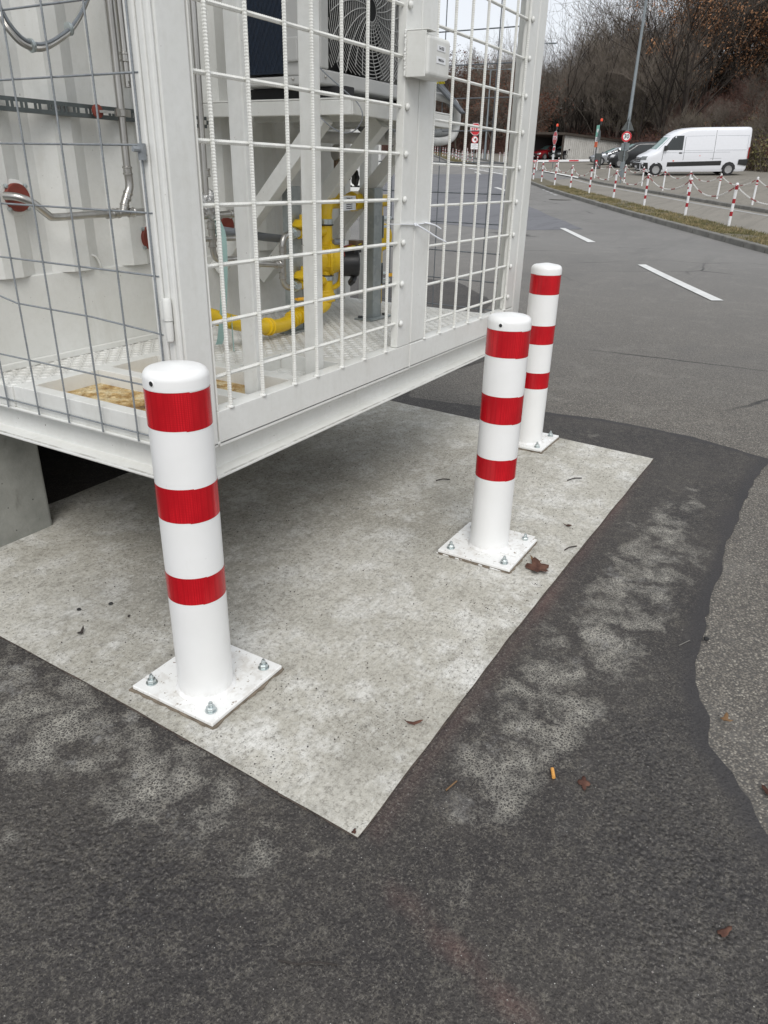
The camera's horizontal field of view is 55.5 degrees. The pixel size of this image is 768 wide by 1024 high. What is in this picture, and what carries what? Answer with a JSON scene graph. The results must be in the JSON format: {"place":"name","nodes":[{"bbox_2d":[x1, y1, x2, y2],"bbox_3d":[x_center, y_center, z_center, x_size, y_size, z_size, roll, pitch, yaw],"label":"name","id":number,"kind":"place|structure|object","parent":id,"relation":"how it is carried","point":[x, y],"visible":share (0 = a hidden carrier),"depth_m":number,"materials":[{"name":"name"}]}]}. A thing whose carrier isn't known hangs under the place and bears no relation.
{"place":"outdoors","nodes":[
{"label":"outdoors","id":0,"kind":"place"},
{"bbox_2d":[350,152,767,834],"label":"road","id":1,"kind":"structure","parent":0,"point":[634,344],"depth_m":6.12,"materials":[{"name":"grey asphalt"}]},
{"bbox_2d":[0,397,766,1023],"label":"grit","id":2,"kind":"object","parent":1,"relation":"on","point":[462,653],"visible":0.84,"depth_m":2.19,"materials":[{"name":"grey gravel"}]},
{"bbox_2d":[0,274,767,1023],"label":"tar patch","id":3,"kind":"object","parent":1,"relation":"on","point":[520,894],"visible":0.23,"depth_m":1.62,"materials":[{"name":"black asphalt"}]},
{"bbox_2d":[0,434,51,546],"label":"foundation block","id":4,"kind":"structure","parent":3,"relation":"on","point":[24,509],"depth_m":2.86,"materials":[{"name":"concrete"}]},
{"bbox_2d":[0,0,548,478],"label":"equipment container","id":5,"kind":"object","parent":4,"relation":"on","point":[98,316],"visible":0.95,"depth_m":2.54,"materials":[{"name":"white metal"}]},
{"bbox_2d":[3,179,30,215],"bbox_3d":[-1.219,-1.043,2.420,0.028,0.113,0.113,15,28,27],"label":"wall flange","id":6,"kind":"object","parent":5,"relation":"attached to","point":[16,186],"depth_m":2.41,"materials":[{"name":"red paint"}]},
{"bbox_2d":[0,0,89,52],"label":"braided hose","id":7,"kind":"object","parent":5,"relation":"hanging from","point":[31,45],"visible":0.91,"depth_m":2.29,"materials":[{"name":"silver metal"}]},
{"bbox_2d":[2,0,144,220],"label":"steel pipework","id":8,"kind":"object","parent":5,"relation":"attached to","point":[122,113],"visible":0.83,"depth_m":2.54,"materials":[{"name":"silver metal"}]},
{"bbox_2d":[0,95,207,127],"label":"mounting rail","id":9,"kind":"object","parent":5,"relation":"attached to","point":[35,110],"visible":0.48,"depth_m":2.44,"materials":[{"name":"silver metal"}]},
{"bbox_2d":[189,0,236,262],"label":"steel pipework","id":10,"kind":"object","parent":5,"relation":"attached to","point":[208,197],"visible":0.76,"depth_m":2.70,"materials":[{"name":"silver metal"}]},
{"bbox_2d":[215,226,302,244],"bbox_3d":[-0.581,-2.372,4.598,0.572,1.097,3.887,-1,25,-5],"label":"grey pipe","id":11,"kind":"object","parent":5,"relation":"attached to","point":[267,237],"visible":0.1,"depth_m":3.21,"materials":[{"name":"black plastic"}]},
{"bbox_2d":[281,186,304,334],"bbox_3d":[-0.396,-1.100,3.195,0.100,0.598,0.200,15,28,27],"label":"strut post","id":12,"kind":"object","parent":5,"relation":"on","point":[296,213],"visible":0.35,"depth_m":3.16,"materials":[{"name":"metal"}]},
{"bbox_2d":[211,144,391,335],"bbox_3d":[-0.326,-1.169,3.125,0.252,0.752,1.534,15,28,27],"label":"gas pipework","id":13,"kind":"object","parent":5,"relation":"on","point":[330,268],"visible":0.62,"depth_m":3.27,"materials":[{"name":"yellow paint"}]},
{"bbox_2d":[214,220,233,350],"bbox_3d":[-0.653,-0.901,2.900,0.071,0.474,0.292,-5,26,-13],"label":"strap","id":14,"kind":"object","parent":13,"relation":"attached to","point":[220,338],"visible":0.67,"depth_m":2.79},
{"bbox_2d":[232,227,301,291],"bbox_3d":[-0.474,-1.027,3.013,0.046,0.264,0.390,17,29,30],"label":"steel pipework","id":15,"kind":"object","parent":13,"relation":"attached to","point":[280,264],"visible":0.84,"depth_m":3.06,"materials":[{"name":"silver metal"}]},
{"bbox_2d":[184,0,435,446],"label":"cage door","id":16,"kind":"structure","parent":5,"relation":"in","point":[236,417],"depth_m":2.39,"materials":[{"name":"white paint"}]},
{"bbox_2d":[246,0,398,103],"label":"ventilation unit","id":17,"kind":"object","parent":5,"relation":"on","point":[265,44],"visible":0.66,"depth_m":2.84,"materials":[{"name":"black metal"}]},
{"bbox_2d":[354,188,391,321],"bbox_3d":[-0.043,-1.243,3.529,0.100,0.593,0.212,15,28,27],"label":"strut post","id":18,"kind":"object","parent":5,"relation":"on","point":[376,219],"visible":0.8,"depth_m":3.51,"materials":[{"name":"metal"}]},
{"bbox_2d":[321,88,460,145],"bbox_3d":[0.103,-1.970,3.593,0.157,0.319,1.213,18,30,32],"label":"hose bundle","id":19,"kind":"object","parent":5,"relation":"attached to","point":[440,138],"visible":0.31,"depth_m":3.57,"materials":[{"name":"metal"}]},
{"bbox_2d":[436,81,464,113],"bbox_3d":[0.280,-2.302,3.610,0.054,0.557,0.559,16,28,28],"label":"cable bundle","id":20,"kind":"object","parent":5,"relation":"attached to","point":[443,90],"visible":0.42,"depth_m":3.79,"materials":[{"name":"grey plastic"}]},
{"bbox_2d":[409,0,539,368],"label":"cage door","id":21,"kind":"structure","parent":5,"relation":"in","point":[422,346],"depth_m":3.13,"materials":[{"name":"white paint"}]},
{"bbox_2d":[0,400,652,836],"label":"concrete slab","id":22,"kind":"structure","parent":3,"relation":"on","point":[412,630],"depth_m":2.61,"materials":[{"name":"grey concrete"}]},
{"bbox_2d":[129,360,283,729],"bbox_3d":[-0.498,0.064,1.930,0.319,0.941,0.316,15,28,27],"label":"bollard","id":23,"kind":"object","parent":22,"relation":"on","point":[209,675],"visible":1,"depth_m":1.85,"materials":[{"name":"metal"}]},
{"bbox_2d":[436,312,536,573],"bbox_3d":[0.428,-0.275,2.731,0.314,0.923,0.320,15,28,27],"label":"bollard","id":24,"kind":"object","parent":22,"relation":"on","point":[486,537],"visible":1,"depth_m":2.70,"materials":[{"name":"metal"}]},
{"bbox_2d":[525,557,548,571],"bbox_3d":[0.584,0.206,2.762,0.097,0.020,0.101,15,28,27],"label":"dead leaf","id":25,"kind":"object","parent":22,"relation":"on","point":[536,565],"visible":1,"depth_m":2.78,"materials":[{"name":"brown plant"}]},
{"bbox_2d":[518,263,561,453],"bbox_3d":[0.805,-0.839,3.923,0.314,0.962,0.316,15,28,27],"label":"bollard","id":26,"kind":"object","parent":22,"relation":"on","point":[544,287],"visible":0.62,"depth_m":3.81,"materials":[{"name":"metal"}]},
{"bbox_2d":[0,459,653,837],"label":"slab joint","id":27,"kind":"object","parent":3,"relation":"on","point":[401,780],"visible":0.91,"depth_m":1.98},
{"bbox_2d":[350,174,581,229],"bbox_3d":[0.352,-14.649,32.813,11.968,1.342,33.854,3,25,4],"label":"asphalt patch","id":28,"kind":"object","parent":1,"relation":"on","point":[537,219],"visible":0.23,"depth_m":24.29,"materials":[{"name":"grey asphalt"}]},
{"bbox_2d":[531,181,767,253],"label":"kerb","id":29,"kind":"structure","parent":1,"relation":"on","point":[758,247],"depth_m":18.22,"materials":[{"name":"concrete"}]},
{"bbox_2d":[578,177,767,213],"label":"kerb","id":30,"kind":"structure","parent":1,"relation":"on","point":[749,208],"depth_m":27.80,"materials":[{"name":"concrete"}]},
{"bbox_2d":[638,264,721,299],"bbox_3d":[4.239,-3.395,10.663,0.157,0.052,3.576,2,25,2],"label":"road marking","id":31,"kind":"object","parent":1,"relation":"on","point":[690,287],"visible":1,"depth_m":10.28,"materials":[{"name":"paint"}]},
{"bbox_2d":[382,49,767,151],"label":"hillside","id":32,"kind":"structure","parent":0,"point":[616,105],"depth_m":86.94,"materials":[{"name":"brown plant"}]},
{"bbox_2d":[462,93,508,151],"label":"bare tree","id":33,"kind":"object","parent":32,"relation":"on","point":[485,115],"visible":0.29,"depth_m":81.28,"materials":[{"name":"brown plant"}]},
{"bbox_2d":[456,56,544,153],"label":"beech tree","id":34,"kind":"object","parent":32,"relation":"on","point":[490,103],"visible":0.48,"depth_m":79.00,"materials":[{"name":"brown plant"}]},
{"bbox_2d":[484,20,548,102],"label":"bare tree","id":35,"kind":"object","parent":32,"relation":"on","point":[509,57],"visible":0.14,"depth_m":81.63,"materials":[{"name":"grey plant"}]},
{"bbox_2d":[540,48,592,131],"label":"bare tree","id":36,"kind":"object","parent":32,"relation":"on","point":[555,87],"visible":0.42,"depth_m":74.94,"materials":[{"name":"brown plant"}]},
{"bbox_2d":[540,34,592,108],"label":"bare tree","id":37,"kind":"object","parent":32,"relation":"on","point":[564,55],"visible":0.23,"depth_m":80.39,"materials":[{"name":"brown plant"}]},
{"bbox_2d":[543,5,611,133],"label":"bare tree","id":38,"kind":"object","parent":32,"relation":"on","point":[575,67],"visible":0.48,"depth_m":76.66,"materials":[{"name":"brown plant"}]},
{"bbox_2d":[541,36,616,134],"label":"bare tree","id":39,"kind":"object","parent":32,"relation":"on","point":[587,88],"visible":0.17,"depth_m":75.19,"materials":[{"name":"brown plant"}]},
{"bbox_2d":[551,25,609,133],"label":"bare tree","id":40,"kind":"object","parent":32,"relation":"on","point":[576,98],"visible":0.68,"depth_m":72.72,"materials":[{"name":"brown plant"}]},
{"bbox_2d":[544,0,627,131],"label":"bare tree","id":41,"kind":"object","parent":32,"relation":"on","point":[567,108],"visible":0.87,"depth_m":70.41,"materials":[{"name":"brown plant"}]},
{"bbox_2d":[559,70,617,134],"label":"bare tree","id":42,"kind":"object","parent":32,"relation":"on","point":[584,123],"visible":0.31,"depth_m":74.83,"materials":[{"name":"brown plant"}]},
{"bbox_2d":[550,1,628,133],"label":"bare tree","id":43,"kind":"object","parent":32,"relation":"on","point":[594,47],"visible":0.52,"depth_m":71.48,"materials":[{"name":"brown plant"}]},
{"bbox_2d":[550,31,641,135],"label":"bare tree","id":44,"kind":"object","parent":32,"relation":"on","point":[595,82],"visible":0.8,"depth_m":69.19,"materials":[{"name":"brown plant"}]},
{"bbox_2d":[548,0,653,70],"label":"bare tree","id":45,"kind":"object","parent":32,"relation":"on","point":[584,31],"visible":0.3,"depth_m":87.86,"materials":[{"name":"brown plant"}]},
{"bbox_2d":[564,8,639,134],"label":"bare tree","id":46,"kind":"object","parent":32,"relation":"on","point":[614,28],"visible":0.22,"depth_m":75.91,"materials":[{"name":"brown plant"}]},
{"bbox_2d":[562,0,647,124],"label":"bare tree","id":47,"kind":"object","parent":32,"relation":"on","point":[608,58],"visible":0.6,"depth_m":68.41,"materials":[{"name":"brown plant"}]},
{"bbox_2d":[574,18,635,133],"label":"bare tree","id":48,"kind":"object","parent":32,"relation":"on","point":[590,84],"visible":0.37,"depth_m":73.02,"materials":[{"name":"brown plant"}]},
{"bbox_2d":[557,0,655,109],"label":"bare tree","id":49,"kind":"object","parent":32,"relation":"on","point":[634,28],"visible":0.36,"depth_m":74.14,"materials":[{"name":"brown plant"}]},
{"bbox_2d":[566,0,651,137],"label":"bare tree","id":50,"kind":"object","parent":32,"relation":"on","point":[605,41],"visible":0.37,"depth_m":73.49,"materials":[{"name":"brown plant"}]},
{"bbox_2d":[562,0,658,130],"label":"bare tree","id":51,"kind":"object","parent":32,"relation":"on","point":[600,27],"visible":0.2,"depth_m":79.69,"materials":[{"name":"brown plant"}]},
{"bbox_2d":[582,26,664,138],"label":"bare tree","id":52,"kind":"object","parent":32,"relation":"on","point":[619,113],"visible":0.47,"depth_m":68.09,"materials":[{"name":"brown plant"}]},
{"bbox_2d":[590,32,667,135],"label":"young tree","id":53,"kind":"object","parent":32,"relation":"on","point":[613,95],"visible":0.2,"depth_m":69.67,"materials":[{"name":"brown plant"}]},
{"bbox_2d":[501,100,767,172],"bbox_3d":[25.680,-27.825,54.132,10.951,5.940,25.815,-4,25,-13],"label":"undergrowth","id":54,"kind":"object","parent":32,"relation":"on","point":[759,161],"visible":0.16,"depth_m":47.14,"materials":[{"name":"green plant"}]},
{"bbox_2d":[600,0,676,140],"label":"bare tree","id":55,"kind":"object","parent":32,"relation":"on","point":[661,111],"visible":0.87,"depth_m":59.13,"materials":[{"name":"brown plant"}]},
{"bbox_2d":[606,73,675,140],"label":"young tree","id":56,"kind":"object","parent":32,"relation":"on","point":[632,120],"visible":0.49,"depth_m":66.22,"materials":[{"name":"brown plant"}]},
{"bbox_2d":[592,0,697,143],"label":"bare tree","id":57,"kind":"object","parent":32,"relation":"on","point":[636,105],"visible":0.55,"depth_m":64.75,"materials":[{"name":"brown plant"}]},
{"bbox_2d":[601,50,691,138],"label":"bare tree","id":58,"kind":"object","parent":32,"relation":"on","point":[640,67],"visible":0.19,"depth_m":66.58,"materials":[{"name":"brown plant"}]},
{"bbox_2d":[611,0,682,121],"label":"bare tree","id":59,"kind":"object","parent":32,"relation":"on","point":[644,35],"visible":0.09,"depth_m":73.73,"materials":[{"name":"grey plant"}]},
{"bbox_2d":[600,0,714,138],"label":"bare tree","id":60,"kind":"object","parent":32,"relation":"on","point":[635,48],"visible":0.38,"depth_m":66.42,"materials":[{"name":"brown plant"}]},
{"bbox_2d":[616,35,705,140],"bbox_3d":[23.947,-35.936,63.401,5.761,9.727,7.688,-16,30,-33],"label":"young tree","id":61,"kind":"object","parent":32,"relation":"on","point":[649,106],"visible":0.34,"depth_m":62.96,"materials":[{"name":"brown plant"}]},
{"bbox_2d":[598,0,734,134],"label":"bare tree","id":62,"kind":"object","parent":32,"relation":"on","point":[661,47],"visible":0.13,"depth_m":65.22,"materials":[{"name":"brown plant"}]},
{"bbox_2d":[606,14,727,134],"bbox_3d":[23.051,-34.913,59.843,9.152,11.282,7.339,-12,28,-26],"label":"bare tree","id":63,"kind":"object","parent":32,"relation":"on","point":[658,79],"visible":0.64,"depth_m":59.89,"materials":[{"name":"brown plant"}]},
{"bbox_2d":[621,20,720,124],"bbox_3d":[24.271,-37.981,65.440,6.731,10.348,8.394,-17,30,-34],"label":"bare tree","id":64,"kind":"object","parent":32,"relation":"on","point":[676,46],"visible":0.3,"depth_m":63.29,"materials":[{"name":"brown plant"}]},
{"bbox_2d":[625,0,728,137],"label":"bare tree","id":65,"kind":"object","parent":32,"relation":"on","point":[668,101],"visible":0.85,"depth_m":57.02,"materials":[{"name":"brown plant"}]},
{"bbox_2d":[638,0,727,141],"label":"bare tree","id":66,"kind":"object","parent":32,"relation":"on","point":[642,118],"visible":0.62,"depth_m":60.52,"materials":[{"name":"brown plant"}]},
{"bbox_2d":[664,104,703,129],"bbox_3d":[23.095,-29.145,56.365,3.491,4.417,2.616,6,25,9],"label":"young tree","id":67,"kind":"object","parent":32,"relation":"on","point":[678,124],"visible":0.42,"depth_m":55.67,"materials":[{"name":"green plant"}]},
{"bbox_2d":[627,0,767,104],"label":"oak tree","id":68,"kind":"object","parent":32,"relation":"on","point":[722,63],"visible":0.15,"depth_m":64.26,"materials":[{"name":"brown plant"}]},
{"bbox_2d":[641,0,767,128],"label":"bare tree","id":69,"kind":"object","parent":32,"relation":"on","point":[685,85],"visible":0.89,"depth_m":56.30,"materials":[{"name":"brown plant"}]},
{"bbox_2d":[651,0,765,114],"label":"bare tree","id":70,"kind":"object","parent":32,"relation":"on","point":[704,83],"visible":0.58,"depth_m":59.88,"materials":[{"name":"brown plant"}]},
{"bbox_2d":[666,0,751,132],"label":"bare tree","id":71,"kind":"object","parent":32,"relation":"on","point":[682,36],"visible":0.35,"depth_m":62.08,"materials":[{"name":"brown plant"}]},
{"bbox_2d":[652,0,767,102],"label":"oak tree","id":72,"kind":"object","parent":32,"relation":"on","point":[758,50],"visible":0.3,"depth_m":62.87,"materials":[{"name":"brown plant"}]},
{"bbox_2d":[692,101,738,126],"bbox_3d":[25.327,-29.574,56.491,3.739,4.322,4.472,10,26,17],"label":"bare tree","id":73,"kind":"object","parent":32,"relation":"on","point":[714,116],"visible":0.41,"depth_m":56.28,"materials":[{"name":"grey plant"}]},
{"bbox_2d":[665,58,767,127],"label":"undergrowth","id":74,"kind":"object","parent":32,"relation":"on","point":[744,105],"visible":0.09,"depth_m":61.83,"materials":[{"name":"brown plant"}]},
{"bbox_2d":[682,0,764,127],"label":"bare tree","id":75,"kind":"object","parent":32,"relation":"on","point":[689,82],"visible":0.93,"depth_m":55.24,"materials":[{"name":"brown plant"}]},
{"bbox_2d":[696,0,754,92],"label":"young tree","id":76,"kind":"object","parent":32,"relation":"on","point":[726,57],"visible":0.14,"depth_m":66.79,"materials":[{"name":"brown plant"}]},
{"bbox_2d":[693,0,766,122],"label":"bare tree","id":77,"kind":"object","parent":32,"relation":"on","point":[699,85],"visible":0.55,"depth_m":58.96,"materials":[{"name":"brown plant"}]},
{"bbox_2d":[693,0,767,86],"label":"oak tree","id":78,"kind":"object","parent":32,"relation":"on","point":[756,20],"visible":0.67,"depth_m":58.07,"materials":[{"name":"brown plant"}]},
{"bbox_2d":[708,94,755,126],"bbox_3d":[25.883,-28.905,54.752,3.812,4.406,4.559,12,27,22],"label":"bare tree","id":79,"kind":"object","parent":32,"relation":"on","point":[728,112],"visible":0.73,"depth_m":54.07,"materials":[{"name":"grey plant"}]},
{"bbox_2d":[702,0,767,113],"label":"bare tree","id":80,"kind":"object","parent":32,"relation":"on","point":[706,89],"visible":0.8,"depth_m":58.24,"materials":[{"name":"brown plant"}]},
{"bbox_2d":[712,0,767,88],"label":"bare tree","id":81,"kind":"object","parent":32,"relation":"on","point":[734,16],"visible":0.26,"depth_m":62.79,"materials":[{"name":"brown plant"}]},
{"bbox_2d":[725,56,761,101],"bbox_3d":[30.767,-36.029,62.129,3.740,4.611,2.999,10,26,18],"label":"bare tree","id":82,"kind":"object","parent":32,"relation":"on","point":[738,78],"visible":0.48,"depth_m":61.92,"materials":[{"name":"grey plant"}]},
{"bbox_2d":[722,0,767,86],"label":"bare tree","id":83,"kind":"object","parent":32,"relation":"on","point":[751,3],"visible":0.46,"depth_m":61.72,"materials":[{"name":"brown plant"}]},
{"bbox_2d":[737,63,767,114],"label":"bare tree","id":84,"kind":"object","parent":32,"relation":"on","point":[754,87],"visible":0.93,"depth_m":55.32,"materials":[{"name":"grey plant"}]},
{"bbox_2d":[746,104,767,143],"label":"young tree","id":85,"kind":"object","parent":32,"relation":"on","point":[754,123],"visible":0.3,"depth_m":48.28,"materials":[{"name":"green plant"}]},
{"bbox_2d":[439,0,767,122],"label":"sky","id":86,"kind":"structure","parent":0,"point":[464,6],"materials":[{"name":"white"}]},
{"bbox_2d":[459,153,767,208],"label":"car park","id":87,"kind":"structure","parent":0,"point":[710,188],"depth_m":40.29,"materials":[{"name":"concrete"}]},
{"bbox_2d":[533,144,561,159],"bbox_3d":[14.592,-32.125,65.092,3.990,1.240,1.760,-21,34,-34],"label":"red car","id":88,"kind":"object","parent":87,"relation":"on","point":[542,153],"visible":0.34,"depth_m":64.08,"materials":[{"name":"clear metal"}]},
{"bbox_2d":[533,153,601,168],"bbox_3d":[12.106,-24.695,51.238,6.187,0.988,0.601,4,25,6],"label":"barrier","id":89,"kind":"object","parent":87,"relation":"on","point":[598,158],"visible":0.69,"depth_m":51.01,"materials":[{"name":"white metal"}]},
{"bbox_2d":[533,132,628,159],"bbox_3d":[16.644,-32.298,64.755,11.310,2.210,2.574,-13,28,-28],"label":"carport","id":90,"kind":"object","parent":87,"relation":"on","point":[580,146],"visible":0.56,"depth_m":64.11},
{"bbox_2d":[589,147,620,164],"bbox_3d":[17.806,-27.335,55.978,3.990,1.240,1.760,1,28,4],"label":"silver car","id":91,"kind":"object","parent":87,"relation":"on","point":[605,154],"visible":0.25,"depth_m":55.48,"materials":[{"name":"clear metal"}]},
{"bbox_2d":[618,116,633,182],"bbox_3d":[12.520,-18.736,37.922,0.660,3.230,0.161,2,25,2],"label":"road sign","id":92,"kind":"object","parent":87,"relation":"on","point":[623,154],"visible":0.99,"depth_m":37.82,"materials":[{"name":"grey metal"}]},
{"bbox_2d":[607,142,656,167],"bbox_3d":[18.277,-25.586,52.241,4.373,1.635,1.900,1,28,4],"label":"car","id":93,"kind":"object","parent":87,"relation":"on","point":[635,150],"visible":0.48,"depth_m":51.55,"materials":[{"name":"black metal"}]},
{"bbox_2d":[619,0,647,176],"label":"street lamp","id":94,"kind":"object","parent":87,"relation":"on","point":[636,65],"visible":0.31,"depth_m":40.80,"materials":[{"name":"grey metal"}]},
{"bbox_2d":[634,127,751,175],"bbox_3d":[18.439,-21.635,43.781,6.338,2.560,2.220,1,28,4],"label":"delivery van","id":95,"kind":"object","parent":87,"relation":"on","point":[723,150],"visible":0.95,"depth_m":43.00,"materials":[{"name":"white metal"}]},
{"bbox_2d":[531,178,767,245],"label":"verge","id":96,"kind":"structure","parent":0,"point":[544,182],"depth_m":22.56,"materials":[{"name":"green plant"}]},
{"bbox_2d":[548,179,767,234],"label":"lane","id":97,"kind":"structure","parent":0,"point":[750,221],"depth_m":24.49,"materials":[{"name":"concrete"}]},
{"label":"ground","id":98,"kind":"structure","parent":0,"visible":0},
{"bbox_2d":[436,57,475,140],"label":"beech tree","id":99,"kind":"object","parent":98,"relation":"on","point":[437,103],"visible":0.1,"depth_m":80.81,"materials":[{"name":"brown plant"}]},
{"bbox_2d":[381,130,551,153],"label":"undergrowth","id":100,"kind":"object","parent":98,"relation":"on","point":[460,146],"visible":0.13,"depth_m":85.09,"materials":[{"name":"brown plant"}]},
{"bbox_2d":[437,45,495,151],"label":"beech tree","id":101,"kind":"object","parent":98,"relation":"on","point":[460,73],"visible":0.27,"depth_m":80.25,"materials":[{"name":"brown plant"}]},
{"bbox_2d":[471,68,511,158],"bbox_3d":[9.189,-35.036,64.518,3.984,7.246,0.286,1,25,0],"label":"street lamp","id":102,"kind":"object","parent":98,"relation":"on","point":[485,146],"visible":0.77,"depth_m":64.33,"materials":[{"name":"grey metal"}]},
{"bbox_2d":[497,79,573,137],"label":"beech tree","id":103,"kind":"object","parent":98,"relation":"on","point":[542,109],"visible":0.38,"depth_m":70.43,"materials":[{"name":"brown plant"}]},
{"bbox_2d":[565,0,642,136],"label":"bare tree","id":104,"kind":"object","parent":98,"relation":"on","point":[605,55],"visible":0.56,"depth_m":70.46,"materials":[{"name":"brown plant"}]},
{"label":"verge","id":105,"kind":"structure","parent":0,"visible":0},
{"bbox_2d":[470,123,479,164],"bbox_3d":[7.194,-29.245,58.028,0.841,2.959,0.085,1,25,0],"label":"traffic sign","id":106,"kind":"object","parent":105,"relation":"on","point":[474,144],"visible":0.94,"depth_m":57.85,"materials":[{"name":"white metal"}]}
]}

